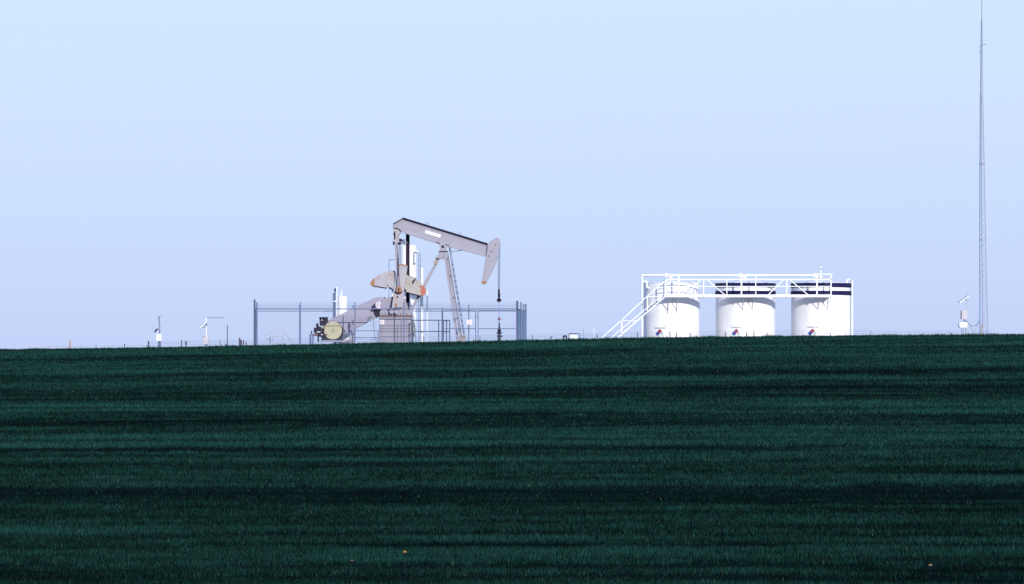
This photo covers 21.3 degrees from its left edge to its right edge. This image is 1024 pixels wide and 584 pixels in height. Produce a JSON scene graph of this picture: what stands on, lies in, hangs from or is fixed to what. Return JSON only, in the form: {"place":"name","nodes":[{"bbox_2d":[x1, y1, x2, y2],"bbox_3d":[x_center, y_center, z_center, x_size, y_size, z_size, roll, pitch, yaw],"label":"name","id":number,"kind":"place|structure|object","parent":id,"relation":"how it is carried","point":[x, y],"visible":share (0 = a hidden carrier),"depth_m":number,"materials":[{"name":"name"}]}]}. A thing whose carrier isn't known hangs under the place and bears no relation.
{"place":"outdoors","nodes":[
{"label":"outdoors","id":0,"kind":"place"},
{"bbox_2d":[0,333,1023,583],"bbox_3d":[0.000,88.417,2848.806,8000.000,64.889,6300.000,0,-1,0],"label":"field","id":1,"kind":"structure","parent":0,"point":[570,418],"depth_m":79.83,"materials":[{"name":"green plant"}]},
{"bbox_2d":[61,330,991,346],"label":"wire fence","id":2,"kind":"object","parent":1,"relation":"on","point":[532,336],"visible":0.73,"depth_m":158.47,"materials":[{"name":"grey metal"}]},
{"bbox_2d":[0,0,1023,349],"label":"sky","id":3,"kind":"structure","parent":0,"point":[184,163],"materials":[{"name":"blue"}]},
{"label":"gravel pad","id":4,"kind":"structure","parent":0,"visible":0},
{"bbox_2d":[154,316,161,347],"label":"telemetry station","id":5,"kind":"object","parent":4,"relation":"on","point":[159,337],"visible":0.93,"depth_m":165.93,"materials":[{"name":"metal"}]},
{"bbox_2d":[200,317,220,345],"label":"telemetry station","id":6,"kind":"object","parent":4,"relation":"on","point":[205,339],"visible":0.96,"depth_m":165.87,"materials":[{"name":"white paint"}]},
{"bbox_2d":[265,329,292,343],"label":"crossover stile","id":7,"kind":"object","parent":4,"relation":"on","point":[277,336],"visible":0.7,"depth_m":177.96,"materials":[{"name":"white metal"}]},
{"bbox_2d":[309,331,313,343],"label":"gas bottle","id":8,"kind":"object","parent":4,"relation":"on","point":[311,336],"visible":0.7,"depth_m":164.90,"materials":[{"name":"metal"}]},
{"bbox_2d":[313,317,348,341],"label":"engine","id":9,"kind":"object","parent":4,"relation":"on","point":[336,325],"visible":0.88,"depth_m":165.18,"materials":[{"name":"beige paint"}]},
{"bbox_2d":[333,287,336,343],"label":"flare stack","id":10,"kind":"object","parent":4,"relation":"on","point":[335,302],"visible":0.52,"depth_m":169.58,"materials":[{"name":"white paint"}]},
{"bbox_2d":[338,290,346,343],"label":"separator","id":11,"kind":"object","parent":4,"relation":"on","point":[342,301],"visible":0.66,"depth_m":170.26,"materials":[{"name":"white paint"}]},
{"bbox_2d":[338,331,351,342],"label":"base tank","id":12,"kind":"object","parent":4,"relation":"on","point":[346,337],"visible":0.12,"depth_m":167.58,"materials":[{"name":"grey metal"}]},
{"bbox_2d":[348,319,353,342],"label":"conduit post","id":13,"kind":"object","parent":4,"relation":"on","point":[352,331],"visible":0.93,"depth_m":164.87,"materials":[{"name":"metal"}]},
{"bbox_2d":[353,330,378,342],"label":"guard railing","id":14,"kind":"object","parent":4,"relation":"on","point":[377,337],"visible":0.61,"depth_m":164.27,"materials":[{"name":"metal"}]},
{"bbox_2d":[254,299,526,345],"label":"chain link fence","id":15,"kind":"object","parent":4,"relation":"on","point":[521,323],"visible":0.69,"depth_m":162.99,"materials":[{"name":"metal"}]},
{"bbox_2d":[400,239,420,342],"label":"heater treater","id":16,"kind":"object","parent":4,"relation":"on","point":[413,250],"visible":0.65,"depth_m":175.68,"materials":[{"name":"white paint"}]},
{"bbox_2d":[327,218,500,342],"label":"pumpjack","id":17,"kind":"object","parent":4,"relation":"on","point":[391,324],"visible":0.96,"depth_m":165.73,"materials":[{"name":"paint"}]},
{"bbox_2d":[421,268,422,341],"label":"standpipe","id":18,"kind":"object","parent":4,"relation":"on","point":[421,306],"visible":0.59,"depth_m":176.54,"materials":[{"name":"white metal"}]},
{"bbox_2d":[427,290,427,339],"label":"standpipe","id":19,"kind":"object","parent":4,"relation":"on","point":[427,313],"visible":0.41,"depth_m":176.98,"materials":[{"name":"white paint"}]},
{"bbox_2d":[411,320,449,341],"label":"guard railing","id":20,"kind":"object","parent":4,"relation":"on","point":[438,331],"visible":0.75,"depth_m":164.27,"materials":[{"name":"grey metal"}]},
{"bbox_2d":[497,317,501,339],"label":"wellhead","id":21,"kind":"object","parent":4,"relation":"on","point":[499,332],"visible":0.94,"depth_m":165.93,"materials":[{"name":"metal"}]},
{"bbox_2d":[569,333,579,338],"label":"framed tank","id":22,"kind":"object","parent":4,"relation":"on","point":[575,337],"visible":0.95,"depth_m":166.98,"materials":[{"name":"white metal"}]},
{"bbox_2d":[643,276,699,337],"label":"storage tank","id":23,"kind":"object","parent":4,"relation":"on","point":[659,321],"visible":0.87,"depth_m":166.53,"materials":[{"name":"white metal"}]},
{"bbox_2d":[601,275,831,337],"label":"catwalk","id":24,"kind":"object","parent":4,"relation":"on","point":[741,295],"visible":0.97,"depth_m":165.15,"materials":[{"name":"white paint"}]},
{"bbox_2d":[641,273,831,337],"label":"vapour pipe","id":25,"kind":"object","parent":4,"relation":"on","point":[666,275],"visible":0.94,"depth_m":166.81,"materials":[{"name":"white metal"}]},
{"bbox_2d":[715,276,775,336],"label":"storage tank","id":26,"kind":"object","parent":4,"relation":"on","point":[735,316],"visible":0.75,"depth_m":166.43,"materials":[{"name":"white metal"}]},
{"bbox_2d":[791,276,850,335],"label":"storage tank","id":27,"kind":"object","parent":4,"relation":"on","point":[811,318],"visible":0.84,"depth_m":166.44,"materials":[{"name":"white metal"}]},
{"bbox_2d":[846,279,852,334],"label":"overflow pipe","id":28,"kind":"object","parent":27,"relation":"attached to","point":[847,280],"visible":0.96,"depth_m":167.18,"materials":[{"name":"white metal"}]},
{"bbox_2d":[958,295,968,333],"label":"telemetry station","id":29,"kind":"object","parent":4,"relation":"on","point":[961,325],"visible":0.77,"depth_m":163.85,"materials":[{"name":"white paint"}]},
{"bbox_2d":[979,7,987,334],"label":"lattice mast","id":30,"kind":"object","parent":4,"relation":"on","point":[981,103],"visible":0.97,"depth_m":165.19,"materials":[{"name":"metal"}]}
]}

